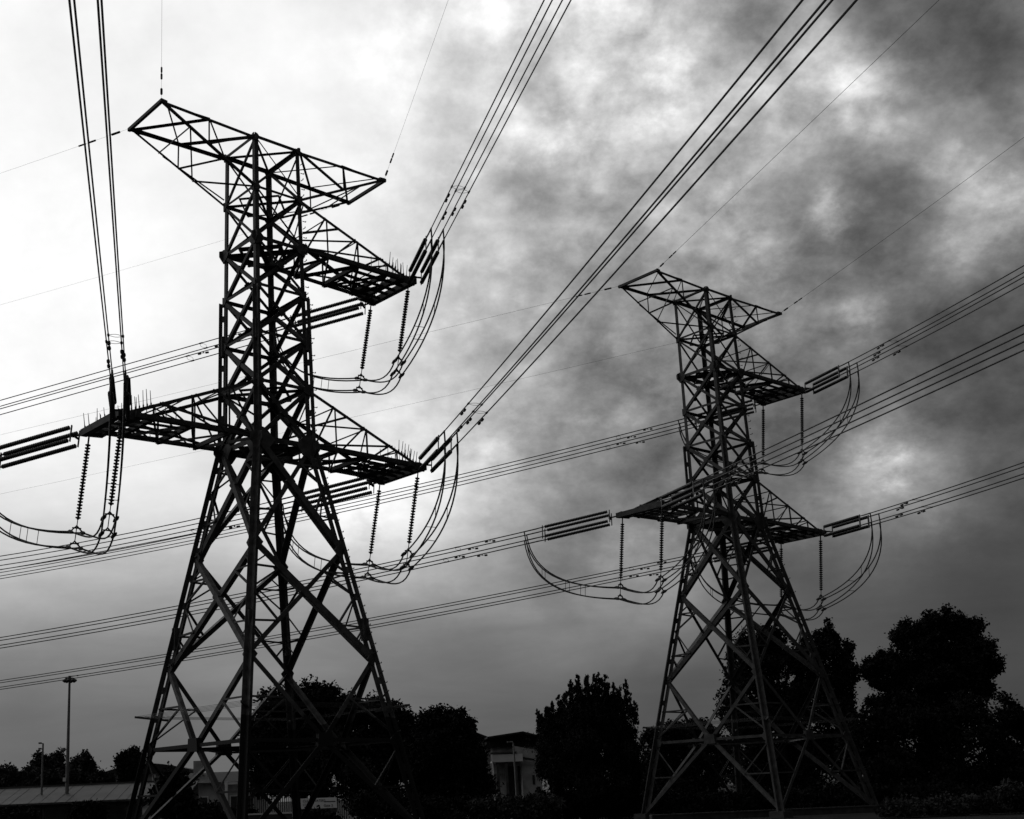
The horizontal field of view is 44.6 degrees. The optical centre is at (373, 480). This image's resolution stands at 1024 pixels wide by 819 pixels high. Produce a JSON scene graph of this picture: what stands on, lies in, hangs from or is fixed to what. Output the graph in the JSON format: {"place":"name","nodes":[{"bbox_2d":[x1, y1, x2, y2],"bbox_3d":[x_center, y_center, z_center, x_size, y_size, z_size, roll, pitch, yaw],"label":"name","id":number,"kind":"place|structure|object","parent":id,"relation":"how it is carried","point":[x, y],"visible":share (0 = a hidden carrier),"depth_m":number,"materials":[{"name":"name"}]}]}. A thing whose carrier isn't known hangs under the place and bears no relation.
{"place":"outdoors","nodes":[
{"label":"outdoors","id":0,"kind":"place"},
{"bbox_2d":[105,763,192,780],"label":"workshop building","id":1,"kind":"structure","parent":0,"point":[160,767],"depth_m":108.92,"materials":[{"name":"paint"}]},
{"bbox_2d":[141,802,160,818],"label":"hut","id":2,"kind":"object","parent":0,"point":[145,807],"visible":0.15,"depth_m":77.42,"materials":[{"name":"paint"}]},
{"bbox_2d":[188,761,266,812],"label":"tiled house","id":3,"kind":"structure","parent":0,"point":[207,792],"depth_m":95.67,"materials":[{"name":"paint"}]},
{"bbox_2d":[199,796,208,804],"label":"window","id":4,"kind":"structure","parent":3,"relation":"in","point":[204,798],"depth_m":95.40,"materials":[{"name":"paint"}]},
{"bbox_2d":[212,802,222,811],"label":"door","id":5,"kind":"structure","parent":3,"relation":"in","point":[219,804],"depth_m":95.25,"materials":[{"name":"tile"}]},
{"bbox_2d":[230,795,236,807],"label":"window","id":6,"kind":"structure","parent":3,"relation":"in","point":[233,798],"depth_m":95.33,"materials":[{"name":"glass"}]},
{"bbox_2d":[248,812,291,818],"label":"wall","id":7,"kind":"structure","parent":0,"point":[287,815],"depth_m":67.48,"materials":[{"name":"concrete"}]},
{"bbox_2d":[476,731,542,799],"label":"gabled house","id":8,"kind":"structure","parent":0,"point":[500,760],"depth_m":109.54,"materials":[{"name":"paint"}]},
{"bbox_2d":[508,766,520,797],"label":"door","id":9,"kind":"structure","parent":8,"relation":"in","point":[511,776],"depth_m":109.75,"materials":[{"name":"black glass"}]},
{"bbox_2d":[0,0,1023,801],"label":"sky","id":10,"kind":"structure","parent":0,"point":[618,87],"materials":[{"name":"grey"}]},
{"bbox_2d":[268,781,1023,818],"bbox_3d":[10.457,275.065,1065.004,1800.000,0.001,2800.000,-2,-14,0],"label":"ground","id":11,"kind":"structure","parent":0,"point":[869,815],"depth_m":64.45,"materials":[{"name":"black plant"}]},
{"bbox_2d":[0,760,22,786],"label":"hedge shrub","id":12,"kind":"object","parent":11,"relation":"on","point":[8,773],"visible":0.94,"depth_m":93.86,"materials":[{"name":"grey plant"}]},
{"bbox_2d":[9,761,40,786],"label":"hedge shrub","id":13,"kind":"object","parent":11,"relation":"on","point":[28,773],"visible":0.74,"depth_m":93.98,"materials":[{"name":"grey plant"}]},
{"bbox_2d":[38,742,43,818],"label":"lamp post","id":14,"kind":"object","parent":11,"relation":"on","point":[42,748],"visible":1,"depth_m":85.83,"materials":[{"name":"grey metal"}]},
{"bbox_2d":[27,750,58,769],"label":"tree","id":15,"kind":"object","parent":11,"relation":"on","point":[48,761],"visible":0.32,"depth_m":97.54,"materials":[{"name":"grey plant"}]},
{"bbox_2d":[33,765,64,785],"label":"hedge shrub","id":16,"kind":"object","parent":11,"relation":"on","point":[51,776],"visible":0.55,"depth_m":93.66,"materials":[{"name":"grey plant"}]},
{"bbox_2d":[49,747,65,769],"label":"tree","id":17,"kind":"object","parent":11,"relation":"on","point":[59,757],"visible":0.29,"depth_m":99.42,"materials":[{"name":"grey plant"}]},
{"bbox_2d":[60,675,77,818],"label":"lamp mast","id":18,"kind":"object","parent":11,"relation":"on","point":[69,680],"visible":1,"depth_m":86.25,"materials":[{"name":"metal"}]},
{"bbox_2d":[60,765,90,784],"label":"hedge shrub","id":19,"kind":"object","parent":11,"relation":"on","point":[78,775],"visible":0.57,"depth_m":93.85,"materials":[{"name":"grey plant"}]},
{"bbox_2d":[65,749,100,773],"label":"tree","id":20,"kind":"object","parent":11,"relation":"on","point":[85,761],"visible":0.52,"depth_m":97.36,"materials":[{"name":"grey plant"}]},
{"bbox_2d":[0,778,199,818],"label":"long shed","id":21,"kind":"structure","parent":11,"relation":"on","point":[52,801],"depth_m":85.94,"materials":[{"name":"metal"}]},
{"bbox_2d":[83,765,118,783],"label":"hedge shrub","id":22,"kind":"object","parent":11,"relation":"on","point":[100,776],"visible":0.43,"depth_m":93.89,"materials":[{"name":"grey plant"}]},
{"bbox_2d":[110,744,146,781],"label":"tree","id":23,"kind":"object","parent":11,"relation":"on","point":[126,763],"visible":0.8,"depth_m":95.18,"materials":[{"name":"black plant"}]},
{"bbox_2d":[143,761,200,818],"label":"tree","id":24,"kind":"object","parent":11,"relation":"on","point":[182,805],"visible":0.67,"depth_m":63.48,"materials":[{"name":"black plant"}]},
{"bbox_2d":[186,797,221,818],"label":"shrub","id":25,"kind":"object","parent":11,"relation":"on","point":[209,811],"visible":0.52,"depth_m":69.02,"materials":[{"name":"black plant"}]},
{"bbox_2d":[218,805,259,818],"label":"shrub","id":26,"kind":"object","parent":11,"relation":"on","point":[222,814],"visible":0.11,"depth_m":69.38,"materials":[{"name":"black plant"}]},
{"bbox_2d":[80,98,426,818],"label":"pylon","id":27,"kind":"object","parent":11,"relation":"on","point":[254,444],"visible":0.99,"depth_m":56.93,"materials":[{"name":"metal"}]},
{"bbox_2d":[0,425,79,468],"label":"tension insulator","id":28,"kind":"object","parent":27,"relation":"attached to","point":[34,447],"visible":1,"depth_m":54.17,"materials":[{"name":"ceramic"}]},
{"bbox_2d":[2,128,127,172],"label":"earth wire","id":29,"kind":"object","parent":27,"relation":"attached to","point":[115,133],"visible":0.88,"depth_m":58.94,"materials":[{"name":"metal"}]},
{"bbox_2d":[66,436,90,549],"bbox_3d":[-12.626,0.423,52.801,0.822,5.193,0.710,9,-18,-38],"label":"suspension insulator","id":30,"kind":"object","parent":27,"relation":"hanging from","point":[81,492],"visible":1,"depth_m":52.70,"materials":[{"name":"ceramic"}]},
{"bbox_2d":[98,419,122,538],"bbox_3d":[-10.739,-0.230,50.536,0.831,5.193,0.691,9,-18,-38],"label":"suspension insulator","id":31,"kind":"object","parent":27,"relation":"hanging from","point":[115,467],"visible":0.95,"depth_m":50.44,"materials":[{"name":"ceramic"}]},
{"bbox_2d":[108,375,131,419],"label":"tension insulator","id":32,"kind":"object","parent":27,"relation":"attached to","point":[128,399],"visible":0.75,"depth_m":48.06,"materials":[{"name":"ceramic"}]},
{"bbox_2d":[68,0,126,383],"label":"conductor bundle","id":33,"kind":"object","parent":32,"relation":"attached to","point":[122,351],"visible":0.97,"depth_m":27.73,"materials":[{"name":"metal"}]},
{"bbox_2d":[0,370,125,554],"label":"jumper loop","id":34,"kind":"object","parent":33,"relation":"hanging from","point":[106,486],"visible":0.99,"depth_m":48.85,"materials":[{"name":"metal"}]},
{"bbox_2d":[160,59,162,99],"bbox_3d":[-1.652,-27.760,10.381,0.110,3.048,95.003,0,-15,-10],"label":"earth wire","id":35,"kind":"object","parent":27,"relation":"attached to","point":[161,89],"visible":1,"depth_m":54.17,"materials":[{"name":"metal"}]},
{"bbox_2d":[1,205,339,304],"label":"earth wire","id":36,"kind":"object","parent":27,"relation":"attached to","point":[212,243],"visible":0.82,"depth_m":68.63,"materials":[{"name":"metal"}]},
{"bbox_2d":[282,297,368,333],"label":"tension insulator","id":37,"kind":"object","parent":27,"relation":"attached to","point":[333,313],"visible":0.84,"depth_m":66.68,"materials":[{"name":"ceramic"}]},
{"bbox_2d":[0,319,288,414],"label":"conductor bundle","id":38,"kind":"object","parent":37,"relation":"attached to","point":[206,347],"visible":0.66,"depth_m":70.85,"materials":[{"name":"metal"}]},
{"bbox_2d":[286,478,376,511],"bbox_3d":[-2.032,0.703,64.529,5.307,1.345,0.901,-8,-16,22],"label":"tension insulator","id":39,"kind":"object","parent":27,"relation":"attached to","point":[342,489],"visible":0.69,"depth_m":64.31,"materials":[{"name":"ceramic"}]},
{"bbox_2d":[0,497,293,569],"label":"conductor bundle","id":40,"kind":"object","parent":39,"relation":"attached to","point":[231,527],"visible":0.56,"depth_m":68.88,"materials":[{"name":"metal"}]},
{"bbox_2d":[353,301,371,393],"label":"suspension insulator","id":41,"kind":"object","parent":27,"relation":"hanging from","point":[367,330],"visible":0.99,"depth_m":65.14,"materials":[{"name":"ceramic"}]},
{"bbox_2d":[361,481,380,579],"bbox_3d":[-0.153,2.519,62.888,1.193,5.156,0.711,1,-15,-14],"label":"suspension insulator","id":42,"kind":"object","parent":27,"relation":"hanging from","point":[373,534],"visible":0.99,"depth_m":62.66,"materials":[{"name":"ceramic"}]},
{"bbox_2d":[390,284,409,377],"bbox_3d":[1.326,-7.734,63.001,1.179,5.156,0.705,2,-15,-15],"label":"suspension insulator","id":43,"kind":"object","parent":27,"relation":"hanging from","point":[405,309],"visible":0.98,"depth_m":62.82,"materials":[{"name":"ceramic"}]},
{"bbox_2d":[399,471,419,570],"bbox_3d":[1.736,1.865,60.622,1.179,5.156,0.705,2,-15,-15],"label":"suspension insulator","id":44,"kind":"object","parent":27,"relation":"hanging from","point":[414,500],"visible":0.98,"depth_m":60.43,"materials":[{"name":"ceramic"}]},
{"bbox_2d":[383,2,447,179],"bbox_3d":[7.987,-27.785,18.756,0.110,1.487,95.001,0,-15,-9],"label":"earth wire","id":45,"kind":"object","parent":27,"relation":"attached to","point":[407,114],"visible":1,"depth_m":59.48,"materials":[{"name":"metal"}]},
{"bbox_2d":[408,236,439,284],"bbox_3d":[2.483,-10.818,60.957,0.841,0.987,5.303,0,-15,-9],"label":"tension insulator","id":46,"kind":"object","parent":27,"relation":"attached to","point":[412,277],"visible":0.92,"depth_m":60.88,"materials":[{"name":"ceramic"}]},
{"bbox_2d":[427,0,571,247],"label":"conductor bundle","id":47,"kind":"object","parent":46,"relation":"attached to","point":[455,208],"visible":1,"depth_m":47.34,"materials":[{"name":"metal"}]},
{"bbox_2d":[276,229,444,394],"bbox_3d":[-0.215,-7.452,63.059,3.074,5.720,13.955,9,-18,-38],"label":"jumper loop","id":48,"kind":"object","parent":47,"relation":"hanging from","point":[418,326],"visible":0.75,"depth_m":60.40,"materials":[{"name":"metal"}]},
{"bbox_2d":[418,435,452,472],"bbox_3d":[2.926,-1.216,58.583,0.841,0.988,5.303,0,-15,-10],"label":"tension insulator","id":49,"kind":"object","parent":27,"relation":"attached to","point":[434,454],"visible":0.94,"depth_m":58.26,"materials":[{"name":"ceramic"}]},
{"bbox_2d":[440,0,857,448],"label":"conductor bundle","id":50,"kind":"object","parent":49,"relation":"attached to","point":[461,413],"visible":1,"depth_m":31.75,"materials":[{"name":"metal"}]},
{"bbox_2d":[282,432,458,583],"bbox_3d":[0.241,2.144,60.691,2.949,5.713,13.993,9,-18,-38],"label":"jumper loop","id":51,"kind":"object","parent":50,"relation":"hanging from","point":[414,553],"visible":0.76,"depth_m":57.97,"materials":[{"name":"metal"}]},
{"bbox_2d":[237,674,344,805],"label":"broadleaf tree","id":52,"kind":"object","parent":11,"relation":"on","point":[273,763],"visible":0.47,"depth_m":80.87,"materials":[{"name":"black plant"}]},
{"bbox_2d":[250,785,346,818],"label":"palisade fence","id":53,"kind":"object","parent":11,"relation":"on","point":[291,805],"visible":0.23,"depth_m":81.27,"materials":[{"name":"metal"}]},
{"bbox_2d":[292,805,343,818],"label":"shrub","id":54,"kind":"object","parent":11,"relation":"on","point":[320,813],"visible":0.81,"depth_m":69.00,"materials":[{"name":"black plant"}]},
{"bbox_2d":[300,797,336,812],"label":"name board","id":55,"kind":"object","parent":11,"relation":"on","point":[330,803],"visible":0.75,"depth_m":73.51,"materials":[{"name":"concrete"}]},
{"bbox_2d":[302,688,416,817],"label":"broadleaf tree","id":56,"kind":"object","parent":11,"relation":"on","point":[374,759],"visible":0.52,"depth_m":76.99,"materials":[{"name":"black plant"}]},
{"bbox_2d":[342,785,402,818],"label":"shrub","id":57,"kind":"object","parent":11,"relation":"on","point":[363,805],"visible":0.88,"depth_m":68.84,"materials":[{"name":"black plant"}]},
{"bbox_2d":[395,703,504,803],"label":"broadleaf tree","id":58,"kind":"object","parent":11,"relation":"on","point":[445,752],"visible":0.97,"depth_m":75.28,"materials":[{"name":"black plant"}]},
{"bbox_2d":[464,794,502,818],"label":"shrub","id":59,"kind":"object","parent":11,"relation":"on","point":[478,808],"visible":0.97,"depth_m":69.06,"materials":[{"name":"grey plant"}]},
{"bbox_2d":[507,741,517,795],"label":"street lamp","id":60,"kind":"object","parent":11,"relation":"on","point":[514,768],"visible":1,"depth_m":87.51,"materials":[{"name":"grey metal"}]},
{"bbox_2d":[492,793,534,818],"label":"shrub","id":61,"kind":"object","parent":11,"relation":"on","point":[513,808],"visible":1,"depth_m":68.66,"materials":[{"name":"grey plant"}]},
{"bbox_2d":[522,789,566,818],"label":"shrub","id":62,"kind":"object","parent":11,"relation":"on","point":[545,806],"visible":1,"depth_m":68.73,"materials":[{"name":"grey plant"}]},
{"bbox_2d":[526,788,578,818],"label":"shrub","id":63,"kind":"object","parent":11,"relation":"on","point":[545,792],"visible":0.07,"depth_m":79.89,"materials":[{"name":"black plant"}]},
{"bbox_2d":[523,672,646,818],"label":"broadleaf tree","id":64,"kind":"object","parent":11,"relation":"on","point":[580,732],"visible":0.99,"depth_m":79.00,"materials":[{"name":"black plant"}]},
{"bbox_2d":[635,717,733,794],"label":"bushy tree","id":65,"kind":"object","parent":11,"relation":"on","point":[693,777],"visible":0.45,"depth_m":92.76,"materials":[{"name":"black plant"}]},
{"bbox_2d":[616,268,878,818],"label":"pylon","id":66,"kind":"object","parent":11,"relation":"on","point":[729,520],"visible":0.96,"depth_m":77.35,"materials":[{"name":"metal"}]},
{"bbox_2d":[1,286,618,434],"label":"earth wire","id":67,"kind":"object","parent":66,"relation":"attached to","point":[369,346],"visible":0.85,"depth_m":84.07,"materials":[{"name":"metal"}]},
{"bbox_2d":[2,329,731,493],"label":"earth wire","id":68,"kind":"object","parent":66,"relation":"attached to","point":[386,409],"visible":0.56,"depth_m":94.35,"materials":[{"name":"metal"}]},
{"bbox_2d":[535,510,615,541],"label":"tension insulator","id":69,"kind":"object","parent":66,"relation":"attached to","point":[578,527],"visible":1,"depth_m":75.06,"materials":[{"name":"ceramic"}]},
{"bbox_2d":[0,528,539,648],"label":"conductor bundle","id":70,"kind":"object","parent":69,"relation":"attached to","point":[478,555],"visible":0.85,"depth_m":81.42,"materials":[{"name":"metal"}]},
{"bbox_2d":[615,518,626,599],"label":"suspension insulator","id":71,"kind":"object","parent":66,"relation":"hanging from","point":[621,558],"visible":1,"depth_m":73.48,"materials":[{"name":"ceramic"}]},
{"bbox_2d":[654,509,666,593],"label":"suspension insulator","id":72,"kind":"object","parent":66,"relation":"hanging from","point":[661,543],"visible":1,"depth_m":71.24,"materials":[{"name":"ceramic"}]},
{"bbox_2d":[661,480,706,509],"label":"tension insulator","id":73,"kind":"object","parent":66,"relation":"attached to","point":[671,503],"visible":0.99,"depth_m":69.08,"materials":[{"name":"ceramic"}]},
{"bbox_2d":[696,324,1023,492],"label":"conductor bundle","id":74,"kind":"object","parent":73,"relation":"attached to","point":[734,471],"visible":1,"depth_m":51.33,"materials":[{"name":"metal"}]},
{"bbox_2d":[524,479,715,604],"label":"jumper loop","id":75,"kind":"object","parent":74,"relation":"hanging from","point":[627,589],"visible":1,"depth_m":71.02,"materials":[{"name":"metal"}]},
{"bbox_2d":[689,400,759,427],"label":"tension insulator","id":76,"kind":"object","parent":66,"relation":"attached to","point":[731,409],"visible":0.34,"depth_m":87.33,"materials":[{"name":"ceramic"}]},
{"bbox_2d":[0,418,691,578],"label":"conductor bundle","id":77,"kind":"object","parent":76,"relation":"attached to","point":[644,429],"visible":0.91,"depth_m":95.00,"materials":[{"name":"metal"}]},
{"bbox_2d":[708,538,774,562],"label":"tension insulator","id":78,"kind":"object","parent":66,"relation":"attached to","point":[744,544],"visible":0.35,"depth_m":84.98,"materials":[{"name":"ceramic"}]},
{"bbox_2d":[0,552,702,689],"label":"conductor bundle","id":79,"kind":"object","parent":78,"relation":"attached to","point":[658,562],"visible":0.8,"depth_m":93.10,"materials":[{"name":"metal"}]},
{"bbox_2d":[758,402,768,472],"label":"suspension insulator","id":80,"kind":"object","parent":66,"relation":"hanging from","point":[763,433],"visible":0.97,"depth_m":85.84,"materials":[{"name":"ceramic"}]},
{"bbox_2d":[779,541,786,615],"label":"suspension insulator","id":81,"kind":"object","parent":66,"relation":"hanging from","point":[781,557],"visible":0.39,"depth_m":83.62,"materials":[{"name":"ceramic"}]},
{"bbox_2d":[660,0,938,266],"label":"earth wire","id":82,"kind":"object","parent":66,"relation":"attached to","point":[799,133],"visible":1,"depth_m":59.97,"materials":[{"name":"metal"}]},
{"bbox_2d":[797,393,807,464],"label":"suspension insulator","id":83,"kind":"object","parent":66,"relation":"hanging from","point":[802,422],"visible":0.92,"depth_m":83.48,"materials":[{"name":"ceramic"}]},
{"bbox_2d":[816,535,825,610],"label":"suspension insulator","id":84,"kind":"object","parent":66,"relation":"hanging from","point":[820,574],"visible":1,"depth_m":81.00,"materials":[{"name":"ceramic"}]},
{"bbox_2d":[804,364,848,393],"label":"tension insulator","id":85,"kind":"object","parent":66,"relation":"attached to","point":[814,387],"visible":0.99,"depth_m":81.41,"materials":[{"name":"ceramic"}]},
{"bbox_2d":[841,265,1023,374],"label":"conductor bundle","id":86,"kind":"object","parent":85,"relation":"attached to","point":[879,352],"visible":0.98,"depth_m":70.38,"materials":[{"name":"metal"}]},
{"bbox_2d":[678,362,859,475],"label":"jumper loop","id":87,"kind":"object","parent":86,"relation":"hanging from","point":[831,434],"visible":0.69,"depth_m":81.40,"materials":[{"name":"metal"}]},
{"bbox_2d":[823,514,870,537],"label":"tension insulator","id":88,"kind":"object","parent":66,"relation":"attached to","point":[847,521],"visible":1,"depth_m":79.01,"materials":[{"name":"ceramic"}]},
{"bbox_2d":[862,462,1023,525],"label":"conductor bundle","id":89,"kind":"object","parent":88,"relation":"attached to","point":[906,502],"visible":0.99,"depth_m":69.81,"materials":[{"name":"metal"}]},
{"bbox_2d":[693,514,881,620],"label":"jumper loop","id":90,"kind":"object","parent":89,"relation":"hanging from","point":[809,619],"visible":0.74,"depth_m":78.61,"materials":[{"name":"metal"}]},
{"bbox_2d":[780,137,1023,312],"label":"earth wire","id":91,"kind":"object","parent":66,"relation":"attached to","point":[896,230],"visible":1,"depth_m":71.73,"materials":[{"name":"metal"}]},
{"bbox_2d":[649,805,878,818],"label":"kerb wall","id":92,"kind":"structure","parent":11,"relation":"on","point":[796,812],"depth_m":69.94,"materials":[{"name":"concrete"}]},
{"bbox_2d":[712,617,862,792],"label":"tall tree","id":93,"kind":"object","parent":11,"relation":"on","point":[842,671],"visible":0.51,"depth_m":89.45,"materials":[{"name":"black plant"}]},
{"bbox_2d":[873,793,936,817],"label":"shrub","id":94,"kind":"object","parent":11,"relation":"on","point":[901,807],"visible":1,"depth_m":59.21,"materials":[{"name":"grey plant"}]},
{"bbox_2d":[831,689,1023,803],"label":"bushy tree","id":95,"kind":"object","parent":11,"relation":"on","point":[925,770],"visible":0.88,"depth_m":80.48,"materials":[{"name":"black plant"}]},
{"bbox_2d":[859,603,1006,742],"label":"tall tree","id":96,"kind":"object","parent":11,"relation":"on","point":[930,664],"visible":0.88,"depth_m":88.31,"materials":[{"name":"black plant"}]},
{"bbox_2d":[923,788,974,815],"bbox_3d":[27.909,15.661,59.904,2.785,1.416,2.475,5,-16,-24],"label":"shrub","id":97,"kind":"object","parent":11,"relation":"on","point":[947,804],"visible":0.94,"depth_m":59.23,"materials":[{"name":"grey plant"}]},
{"bbox_2d":[987,777,1023,812],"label":"shrub","id":98,"kind":"object","parent":11,"relation":"on","point":[1010,792],"visible":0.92,"depth_m":59.23,"materials":[{"name":"grey plant"}]}
]}

